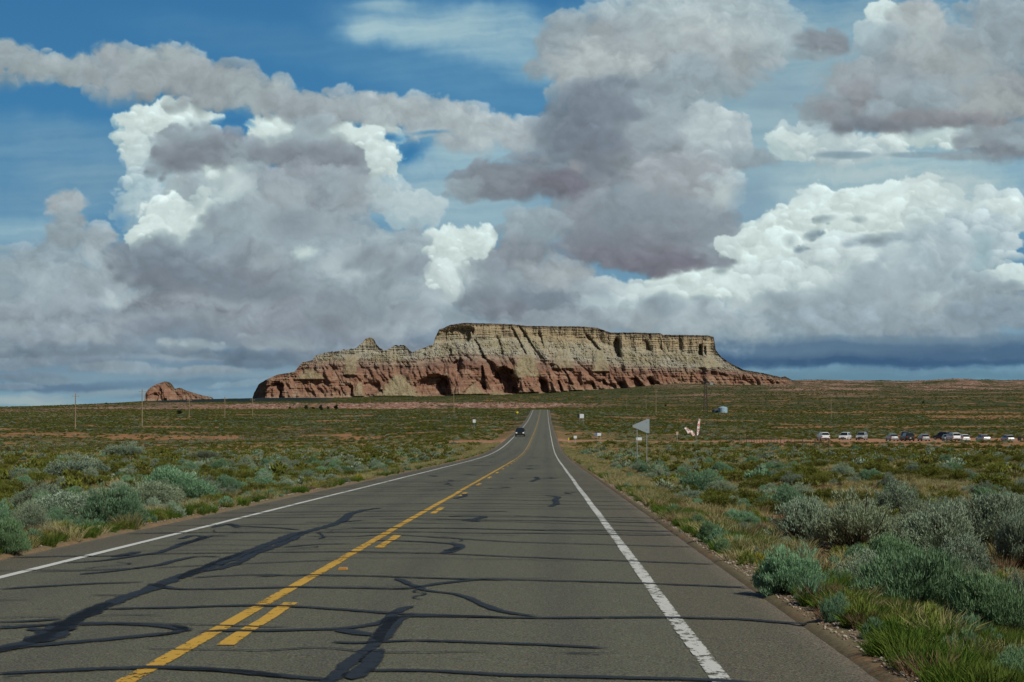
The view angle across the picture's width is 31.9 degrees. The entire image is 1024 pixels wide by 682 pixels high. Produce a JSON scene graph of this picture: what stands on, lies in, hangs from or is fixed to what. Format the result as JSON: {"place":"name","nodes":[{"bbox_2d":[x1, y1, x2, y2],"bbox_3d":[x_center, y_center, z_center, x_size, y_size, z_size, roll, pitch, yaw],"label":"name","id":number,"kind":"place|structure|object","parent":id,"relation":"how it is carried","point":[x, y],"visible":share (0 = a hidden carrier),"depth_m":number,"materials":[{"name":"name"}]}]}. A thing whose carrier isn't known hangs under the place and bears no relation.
{"place":"outdoors","nodes":[
{"label":"outdoors","id":0,"kind":"place"},
{"bbox_2d":[0,410,879,681],"bbox_3d":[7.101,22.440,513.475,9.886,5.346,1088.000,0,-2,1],"label":"road","id":1,"kind":"structure","parent":0,"point":[535,553],"depth_m":17.60,"materials":[{"name":"grey asphalt"}]},
{"bbox_2d":[515,428,525,435],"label":"black suv","id":2,"kind":"object","parent":1,"relation":"on","point":[519,431],"visible":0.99,"depth_m":355.64,"materials":[{"name":"paint"}]},
{"bbox_2d":[0,0,1023,406],"bbox_3d":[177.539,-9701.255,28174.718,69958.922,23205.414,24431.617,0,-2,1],"label":"sky","id":3,"kind":"structure","parent":0,"point":[226,198],"depth_m":39307.92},
{"bbox_2d":[0,379,1023,681],"bbox_3d":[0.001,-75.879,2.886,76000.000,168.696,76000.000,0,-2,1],"label":"ground","id":4,"kind":"structure","parent":0,"point":[866,663],"depth_m":881.96,"materials":[{"name":"brown soil"}]},
{"bbox_2d":[0,497,14,520],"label":"sagebrush","id":5,"kind":"object","parent":4,"relation":"on","point":[4,512],"visible":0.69,"depth_m":37.42,"materials":[{"name":"green plant"}]},
{"bbox_2d":[2,457,20,465],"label":"desert shrub","id":6,"kind":"object","parent":4,"relation":"on","point":[9,461],"visible":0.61,"depth_m":105.16,"materials":[{"name":"green plant"}]},
{"bbox_2d":[0,514,31,553],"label":"sagebrush","id":7,"kind":"object","parent":4,"relation":"on","point":[13,538],"visible":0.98,"depth_m":24.41,"materials":[{"name":"green plant"}]},
{"bbox_2d":[10,498,45,518],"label":"sagebrush","id":8,"kind":"object","parent":4,"relation":"on","point":[19,507],"visible":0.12,"depth_m":38.96,"materials":[{"name":"green plant"}]},
{"bbox_2d":[9,502,53,528],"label":"sagebrush","id":9,"kind":"object","parent":4,"relation":"on","point":[28,516],"visible":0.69,"depth_m":37.04,"materials":[{"name":"green plant"}]},
{"bbox_2d":[10,479,54,507],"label":"sagebrush","id":10,"kind":"object","parent":4,"relation":"on","point":[21,497],"visible":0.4,"depth_m":46.07,"materials":[{"name":"green plant"}]},
{"bbox_2d":[24,489,50,506],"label":"sagebrush","id":11,"kind":"object","parent":4,"relation":"on","point":[37,495],"visible":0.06,"depth_m":42.54,"materials":[{"name":"plant"}]},
{"bbox_2d":[8,483,73,501],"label":"sagebrush","id":12,"kind":"object","parent":4,"relation":"on","point":[52,485],"visible":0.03,"depth_m":48.40,"materials":[{"name":"green plant"}]},
{"bbox_2d":[24,490,92,519],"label":"sagebrush","id":13,"kind":"object","parent":4,"relation":"on","point":[68,501],"visible":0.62,"depth_m":39.88,"materials":[{"name":"green plant"}]},
{"bbox_2d":[44,506,73,523],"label":"sagebrush","id":14,"kind":"object","parent":4,"relation":"on","point":[58,515],"visible":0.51,"depth_m":37.93,"materials":[{"name":"green plant"}]},
{"bbox_2d":[38,452,114,475],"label":"sagebrush","id":15,"kind":"object","parent":4,"relation":"on","point":[57,468],"visible":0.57,"depth_m":78.44,"materials":[{"name":"green plant"}]},
{"bbox_2d":[82,466,98,476],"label":"sagebrush","id":16,"kind":"object","parent":4,"relation":"on","point":[89,471],"visible":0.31,"depth_m":75.72,"materials":[{"name":"green plant"}]},
{"bbox_2d":[72,479,151,524],"bbox_3d":[-7.305,2.979,32.770,1.531,0.938,1.617,5,-8,-32],"label":"sagebrush","id":17,"kind":"object","parent":4,"relation":"on","point":[100,507],"visible":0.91,"depth_m":32.62,"materials":[{"name":"green plant"}]},
{"bbox_2d":[105,461,123,470],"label":"desert shrub","id":18,"kind":"object","parent":4,"relation":"on","point":[114,465],"visible":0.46,"depth_m":84.78,"materials":[{"name":"green plant"}]},
{"bbox_2d":[96,480,134,493],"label":"sagebrush","id":19,"kind":"object","parent":4,"relation":"on","point":[114,485],"visible":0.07,"depth_m":53.56,"materials":[{"name":"green plant"}]},
{"bbox_2d":[101,441,146,455],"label":"sagebrush","id":20,"kind":"object","parent":4,"relation":"on","point":[132,449],"visible":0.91,"depth_m":185.68,"materials":[{"name":"green plant"}]},
{"bbox_2d":[117,479,185,505],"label":"sagebrush","id":21,"kind":"object","parent":4,"relation":"on","point":[165,494],"visible":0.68,"depth_m":47.80,"materials":[{"name":"green plant"}]},
{"bbox_2d":[143,496,163,507],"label":"sagebrush","id":22,"kind":"object","parent":4,"relation":"on","point":[154,501],"visible":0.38,"depth_m":46.60,"materials":[{"name":"green plant"}]},
{"bbox_2d":[0,427,320,451],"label":"wire fence","id":23,"kind":"object","parent":4,"relation":"on","point":[1,446],"visible":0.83,"depth_m":317.50,"materials":[{"name":"metal"}]},
{"bbox_2d":[157,479,186,501],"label":"sagebrush","id":24,"kind":"object","parent":4,"relation":"on","point":[177,486],"visible":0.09,"depth_m":51.68,"materials":[{"name":"green plant"}]},
{"bbox_2d":[144,382,212,400],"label":"butte","id":25,"kind":"object","parent":4,"relation":"on","point":[163,391],"visible":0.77,"depth_m":4476.59,"materials":[{"name":"stone"}]},
{"bbox_2d":[140,465,221,499],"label":"sagebrush","id":26,"kind":"object","parent":4,"relation":"on","point":[194,487],"visible":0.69,"depth_m":53.24,"materials":[{"name":"green plant"}]},
{"bbox_2d":[181,460,199,469],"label":"sagebrush","id":27,"kind":"object","parent":4,"relation":"on","point":[190,465],"visible":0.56,"depth_m":94.23,"materials":[{"name":"green plant"}]},
{"bbox_2d":[184,450,224,458],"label":"sagebrush","id":28,"kind":"object","parent":4,"relation":"on","point":[204,454],"visible":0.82,"depth_m":155.84,"materials":[{"name":"green plant"}]},
{"bbox_2d":[209,458,228,468],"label":"sagebrush","id":29,"kind":"object","parent":4,"relation":"on","point":[218,463],"visible":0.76,"depth_m":98.74,"materials":[{"name":"green plant"}]},
{"bbox_2d":[215,467,239,476],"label":"desert shrub","id":30,"kind":"object","parent":4,"relation":"on","point":[230,472],"visible":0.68,"depth_m":82.02,"materials":[{"name":"green plant"}]},
{"bbox_2d":[220,484,238,494],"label":"sagebrush","id":31,"kind":"object","parent":4,"relation":"on","point":[228,489],"visible":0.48,"depth_m":58.84,"materials":[{"name":"green plant"}]},
{"bbox_2d":[215,474,244,490],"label":"sagebrush","id":32,"kind":"object","parent":4,"relation":"on","point":[224,480],"visible":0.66,"depth_m":61.68,"materials":[{"name":"green plant"}]},
{"bbox_2d":[244,474,274,484],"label":"sagebrush","id":33,"kind":"object","parent":4,"relation":"on","point":[262,479],"visible":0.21,"depth_m":67.10,"materials":[{"name":"green plant"}]},
{"bbox_2d":[1,475,926,681],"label":"gravel","id":34,"kind":"structure","parent":4,"relation":"on","point":[808,609],"depth_m":17.51,"materials":[{"name":"gravel"}]},
{"bbox_2d":[0,409,1023,493],"bbox_3d":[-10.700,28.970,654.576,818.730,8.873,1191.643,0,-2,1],"label":"scrub","id":35,"kind":"object","parent":4,"relation":"on","point":[925,453],"visible":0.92,"depth_m":404.66,"materials":[{"name":"green plant"}]},
{"bbox_2d":[0,447,1023,681],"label":"green grass","id":36,"kind":"structure","parent":4,"relation":"on","point":[904,640],"depth_m":13.32,"materials":[{"name":"green plant"}]},
{"bbox_2d":[0,452,1023,514],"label":"scrub","id":37,"kind":"object","parent":4,"relation":"on","point":[10,487],"visible":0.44,"depth_m":73.93,"materials":[{"name":"green plant"}]},
{"bbox_2d":[0,378,1023,413],"bbox_3d":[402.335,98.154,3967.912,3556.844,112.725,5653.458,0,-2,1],"label":"scrub","id":38,"kind":"object","parent":4,"relation":"on","point":[801,398],"visible":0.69,"depth_m":2393.51,"materials":[{"name":"green plant"}]},
{"bbox_2d":[2,441,1023,656],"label":"straw grass","id":39,"kind":"structure","parent":4,"relation":"on","point":[615,478],"depth_m":48.21,"materials":[{"name":"beige plant"}]},
{"bbox_2d":[7,457,1023,681],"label":"herbs","id":40,"kind":"object","parent":4,"relation":"on","point":[750,557],"visible":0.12,"depth_m":22.24,"materials":[{"name":"green plant"}]},
{"bbox_2d":[23,458,1022,681],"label":"dry weeds","id":41,"kind":"object","parent":4,"relation":"on","point":[903,668],"visible":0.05,"depth_m":21.17,"materials":[{"name":"brown plant"}]},
{"bbox_2d":[253,323,797,397],"bbox_3d":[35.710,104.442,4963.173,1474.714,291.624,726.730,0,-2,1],"label":"mesa","id":42,"kind":"structure","parent":4,"relation":"on","point":[478,359],"depth_m":4690.68,"materials":[{"name":"stone"}]},
{"bbox_2d":[149,495,1023,649],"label":"green grass","id":43,"kind":"structure","parent":4,"relation":"on","point":[1010,635],"depth_m":15.77,"materials":[{"name":"green plant"}]},
{"bbox_2d":[633,418,648,461],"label":"pennant sign","id":44,"kind":"object","parent":4,"relation":"on","point":[643,425],"visible":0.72,"depth_m":121.65,"materials":[{"name":"metal"}]},
{"bbox_2d":[636,463,649,471],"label":"sagebrush","id":45,"kind":"object","parent":4,"relation":"on","point":[642,467],"visible":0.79,"depth_m":104.25,"materials":[{"name":"green plant"}]},
{"bbox_2d":[645,465,670,478],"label":"sagebrush","id":46,"kind":"object","parent":4,"relation":"on","point":[659,471],"visible":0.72,"depth_m":86.46,"materials":[{"name":"green plant"}]},
{"bbox_2d":[673,468,723,491],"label":"sagebrush","id":47,"kind":"object","parent":4,"relation":"on","point":[700,479],"visible":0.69,"depth_m":62.32,"materials":[{"name":"green plant"}]},
{"bbox_2d":[703,382,712,412],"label":"windmill","id":48,"kind":"object","parent":4,"relation":"on","point":[705,386],"visible":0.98,"depth_m":1076.87,"materials":[{"name":"metal"}]},
{"bbox_2d":[696,520,727,541],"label":"sagebrush","id":49,"kind":"object","parent":4,"relation":"on","point":[707,529],"visible":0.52,"depth_m":27.27,"materials":[{"name":"green plant"}]},
{"bbox_2d":[702,480,738,492],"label":"sagebrush","id":50,"kind":"object","parent":4,"relation":"on","point":[721,485],"visible":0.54,"depth_m":58.56,"materials":[{"name":"green plant"}]},
{"bbox_2d":[711,460,733,470],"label":"sagebrush","id":51,"kind":"object","parent":4,"relation":"on","point":[718,466],"visible":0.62,"depth_m":93.42,"materials":[{"name":"green plant"}]},
{"bbox_2d":[719,468,754,476],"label":"desert shrub","id":52,"kind":"object","parent":4,"relation":"on","point":[728,473],"visible":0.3,"depth_m":83.83,"materials":[{"name":"green plant"}]},
{"bbox_2d":[724,508,757,520],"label":"sagebrush","id":53,"kind":"object","parent":4,"relation":"on","point":[735,513],"visible":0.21,"depth_m":39.41,"materials":[{"name":"green plant"}]},
{"bbox_2d":[738,461,754,470],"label":"desert shrub","id":54,"kind":"object","parent":4,"relation":"on","point":[746,466],"visible":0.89,"depth_m":99.06,"materials":[{"name":"green plant"}]},
{"bbox_2d":[739,515,758,525],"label":"sagebrush","id":55,"kind":"object","parent":4,"relation":"on","point":[751,520],"visible":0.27,"depth_m":35.67,"materials":[{"name":"green plant"}]},
{"bbox_2d":[738,480,770,488],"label":"desert shrub","id":56,"kind":"object","parent":4,"relation":"on","point":[754,484],"visible":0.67,"depth_m":64.85,"materials":[{"name":"green plant"}]},
{"bbox_2d":[698,431,828,449],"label":"wire fence","id":57,"kind":"object","parent":4,"relation":"on","point":[771,437],"visible":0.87,"depth_m":289.34,"materials":[{"name":"metal"}]},
{"bbox_2d":[763,480,803,514],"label":"sagebrush","id":58,"kind":"object","parent":4,"relation":"on","point":[785,493],"visible":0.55,"depth_m":46.05,"materials":[{"name":"green plant"}]},
{"bbox_2d":[775,468,799,480],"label":"desert shrub","id":59,"kind":"object","parent":4,"relation":"on","point":[782,473],"visible":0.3,"depth_m":74.34,"materials":[{"name":"green plant"}]},
{"bbox_2d":[750,537,832,595],"bbox_3d":[2.820,2.283,18.065,0.916,0.613,0.863,0,0,-15],"label":"sagebrush","id":60,"kind":"object","parent":4,"relation":"on","point":[781,571],"visible":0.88,"depth_m":17.90,"materials":[{"name":"green plant"}]},
{"bbox_2d":[781,470,804,484],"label":"sagebrush","id":61,"kind":"object","parent":4,"relation":"on","point":[790,478],"visible":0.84,"depth_m":70.58,"materials":[{"name":"green plant"}]},
{"bbox_2d":[763,493,833,546],"bbox_3d":[5.251,3.223,31.949,1.519,1.056,1.613,-1,-4,-16],"label":"sagebrush","id":62,"kind":"object","parent":4,"relation":"on","point":[795,521],"visible":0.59,"depth_m":31.87,"materials":[{"name":"green plant"}]},
{"bbox_2d":[792,481,813,496],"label":"sagebrush","id":63,"kind":"object","parent":4,"relation":"on","point":[800,486],"visible":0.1,"depth_m":51.27,"materials":[{"name":"green plant"}]},
{"bbox_2d":[783,463,830,475],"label":"desert shrub","id":64,"kind":"object","parent":4,"relation":"on","point":[810,470],"visible":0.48,"depth_m":80.57,"materials":[{"name":"green plant"}]},
{"bbox_2d":[812,459,828,466],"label":"desert shrub","id":65,"kind":"object","parent":4,"relation":"on","point":[818,463],"visible":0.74,"depth_m":105.81,"materials":[{"name":"green plant"}]},
{"bbox_2d":[817,432,829,440],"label":"parked suv","id":66,"kind":"object","parent":4,"relation":"on","point":[823,436],"visible":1,"depth_m":368.34,"materials":[{"name":"paint"}]},
{"bbox_2d":[817,589,849,622],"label":"sagebrush","id":67,"kind":"object","parent":4,"relation":"on","point":[835,605],"visible":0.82,"depth_m":15.08,"materials":[{"name":"green plant"}]},
{"bbox_2d":[830,544,850,555],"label":"desert shrub","id":68,"kind":"object","parent":4,"relation":"on","point":[836,548],"visible":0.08,"depth_m":27.78,"materials":[{"name":"green plant"}]},
{"bbox_2d":[831,461,855,474],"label":"sagebrush","id":69,"kind":"object","parent":4,"relation":"on","point":[843,469],"visible":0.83,"depth_m":86.61,"materials":[{"name":"green plant"}]},
{"bbox_2d":[838,432,850,439],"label":"parked suv","id":70,"kind":"object","parent":4,"relation":"on","point":[845,435],"visible":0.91,"depth_m":382.09,"materials":[{"name":"paint"}]},
{"bbox_2d":[804,485,900,551],"bbox_3d":[5.705,2.967,29.769,1.574,1.289,1.644,-3,-1,0],"label":"sagebrush","id":71,"kind":"object","parent":4,"relation":"on","point":[850,524],"visible":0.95,"depth_m":29.59,"materials":[{"name":"green plant"}]},
{"bbox_2d":[841,543,867,560],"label":"sagebrush","id":72,"kind":"object","parent":4,"relation":"on","point":[849,552],"visible":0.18,"depth_m":25.03,"materials":[{"name":"green plant"}]},
{"bbox_2d":[830,545,881,576],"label":"sagebrush","id":73,"kind":"object","parent":4,"relation":"on","point":[851,564],"visible":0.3,"depth_m":22.05,"materials":[{"name":"green plant"}]},
{"bbox_2d":[856,431,867,439],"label":"parked suv","id":74,"kind":"object","parent":4,"relation":"on","point":[861,435],"visible":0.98,"depth_m":383.03,"materials":[{"name":"paint"}]},
{"bbox_2d":[857,469,881,480],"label":"sagebrush","id":75,"kind":"object","parent":4,"relation":"on","point":[865,474],"visible":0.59,"depth_m":75.16,"materials":[{"name":"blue plant"}]},
{"bbox_2d":[863,460,890,472],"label":"desert shrub","id":76,"kind":"object","parent":4,"relation":"on","point":[873,464],"visible":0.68,"depth_m":86.56,"materials":[{"name":"green plant"}]},
{"bbox_2d":[869,505,899,517],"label":"desert shrub","id":77,"kind":"object","parent":4,"relation":"on","point":[894,512],"visible":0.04,"depth_m":37.25,"materials":[{"name":"green plant"}]},
{"bbox_2d":[877,473,899,485],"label":"sagebrush","id":78,"kind":"object","parent":4,"relation":"on","point":[886,479],"visible":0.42,"depth_m":70.87,"materials":[{"name":"plant"}]},
{"bbox_2d":[886,434,898,440],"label":"parked car","id":79,"kind":"object","parent":4,"relation":"on","point":[890,437],"visible":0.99,"depth_m":367.31,"materials":[{"name":"paint"}]},
{"bbox_2d":[859,532,927,561],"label":"sagebrush","id":80,"kind":"object","parent":4,"relation":"on","point":[896,544],"visible":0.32,"depth_m":24.18,"materials":[{"name":"green plant"}]},
{"bbox_2d":[863,479,947,514],"bbox_3d":[8.377,3.583,39.104,2.270,1.178,1.946,-2,-4,7],"label":"sagebrush","id":81,"kind":"object","parent":4,"relation":"on","point":[895,500],"visible":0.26,"depth_m":38.73,"materials":[{"name":"green plant"}]},
{"bbox_2d":[890,510,921,536],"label":"sagebrush","id":82,"kind":"object","parent":4,"relation":"on","point":[899,518],"visible":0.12,"depth_m":33.20,"materials":[{"name":"green plant"}]},
{"bbox_2d":[847,542,968,607],"bbox_3d":[3.852,2.367,17.572,1.414,0.874,1.365,3,-1,-9],"label":"sagebrush","id":83,"kind":"object","parent":4,"relation":"on","point":[910,577],"visible":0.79,"depth_m":17.29,"materials":[{"name":"green plant"}]},
{"bbox_2d":[901,432,914,440],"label":"parked suv","id":84,"kind":"object","parent":4,"relation":"on","point":[905,436],"visible":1,"depth_m":367.97,"materials":[{"name":"paint"}]},
{"bbox_2d":[888,497,930,520],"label":"sagebrush","id":85,"kind":"object","parent":4,"relation":"on","point":[911,506],"visible":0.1,"depth_m":35.63,"materials":[{"name":"green plant"}]},
{"bbox_2d":[917,434,929,440],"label":"parked car","id":86,"kind":"object","parent":4,"relation":"on","point":[925,437],"visible":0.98,"depth_m":369.27,"materials":[{"name":"paint"}]},
{"bbox_2d":[913,463,940,473],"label":"desert shrub","id":87,"kind":"object","parent":4,"relation":"on","point":[932,466],"visible":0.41,"depth_m":82.03,"materials":[{"name":"green plant"}]},
{"bbox_2d":[918,467,946,479],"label":"desert shrub","id":88,"kind":"object","parent":4,"relation":"on","point":[927,473],"visible":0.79,"depth_m":77.77,"materials":[{"name":"green plant"}]},
{"bbox_2d":[889,496,988,554],"bbox_3d":[6.810,3.019,29.218,1.547,1.111,1.790,-3,0,-13],"label":"sagebrush","id":89,"kind":"object","parent":4,"relation":"on","point":[927,529],"visible":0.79,"depth_m":28.92,"materials":[{"name":"green plant"}]},
{"bbox_2d":[946,432,960,440],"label":"parked suv","id":90,"kind":"object","parent":4,"relation":"on","point":[953,436],"visible":0.93,"depth_m":367.82,"materials":[{"name":"paint"}]},
{"bbox_2d":[946,468,969,481],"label":"desert shrub","id":91,"kind":"object","parent":4,"relation":"on","point":[958,473],"visible":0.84,"depth_m":73.22,"materials":[{"name":"green plant"}]},
{"bbox_2d":[923,531,997,574],"bbox_3d":[5.775,2.860,23.267,1.106,0.783,1.358,-2,1,-17],"label":"sagebrush","id":92,"kind":"object","parent":4,"relation":"on","point":[974,557],"visible":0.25,"depth_m":23.20,"materials":[{"name":"green plant"}]},
{"bbox_2d":[969,453,983,461],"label":"desert shrub","id":93,"kind":"object","parent":4,"relation":"on","point":[974,458],"visible":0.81,"depth_m":113.12,"materials":[{"name":"green plant"}]},
{"bbox_2d":[934,567,1023,630],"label":"sagebrush","id":94,"kind":"object","parent":4,"relation":"on","point":[990,598],"visible":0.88,"depth_m":16.01,"materials":[{"name":"green plant"}]},
{"bbox_2d":[959,559,1001,582],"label":"sagebrush","id":95,"kind":"object","parent":4,"relation":"on","point":[968,566],"visible":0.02,"depth_m":21.13,"materials":[{"name":"green plant"}]},
{"bbox_2d":[968,479,992,493],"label":"sagebrush","id":96,"kind":"object","parent":4,"relation":"on","point":[972,488],"visible":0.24,"depth_m":57.60,"materials":[{"name":"green plant"}]},
{"bbox_2d":[976,434,990,440],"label":"parked car","id":97,"kind":"object","parent":4,"relation":"on","point":[984,437],"visible":0.91,"depth_m":369.15,"materials":[{"name":"paint"}]},
{"bbox_2d":[945,489,1023,549],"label":"sagebrush","id":98,"kind":"object","parent":4,"relation":"on","point":[987,512],"visible":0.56,"depth_m":30.37,"materials":[{"name":"green plant"}]},
{"bbox_2d":[968,470,1013,485],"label":"desert shrub","id":99,"kind":"object","parent":4,"relation":"on","point":[995,479],"visible":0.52,"depth_m":63.30,"materials":[{"name":"green plant"}]},
{"bbox_2d":[985,460,1007,473],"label":"desert shrub","id":100,"kind":"object","parent":4,"relation":"on","point":[993,467],"visible":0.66,"depth_m":79.23,"materials":[{"name":"green plant"}]},
{"bbox_2d":[983,642,1023,674],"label":"sagebrush","id":101,"kind":"object","parent":4,"relation":"on","point":[1013,657],"visible":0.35,"depth_m":11.69,"materials":[{"name":"green plant"}]},
{"bbox_2d":[991,508,1023,568],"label":"sagebrush","id":102,"kind":"object","parent":4,"relation":"on","point":[1010,533],"visible":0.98,"depth_m":26.13,"materials":[{"name":"green plant"}]},
{"bbox_2d":[995,479,1023,494],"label":"desert shrub","id":103,"kind":"object","parent":4,"relation":"on","point":[1016,489],"visible":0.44,"depth_m":56.59,"materials":[{"name":"green plant"}]},
{"bbox_2d":[1001,492,1023,506],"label":"sagebrush","id":104,"kind":"object","parent":4,"relation":"on","point":[1021,499],"visible":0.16,"depth_m":44.80,"materials":[{"name":"green plant"}]},
{"bbox_2d":[1003,565,1023,595],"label":"sagebrush","id":105,"kind":"object","parent":4,"relation":"on","point":[1016,576],"visible":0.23,"depth_m":20.10,"materials":[{"name":"green plant"}]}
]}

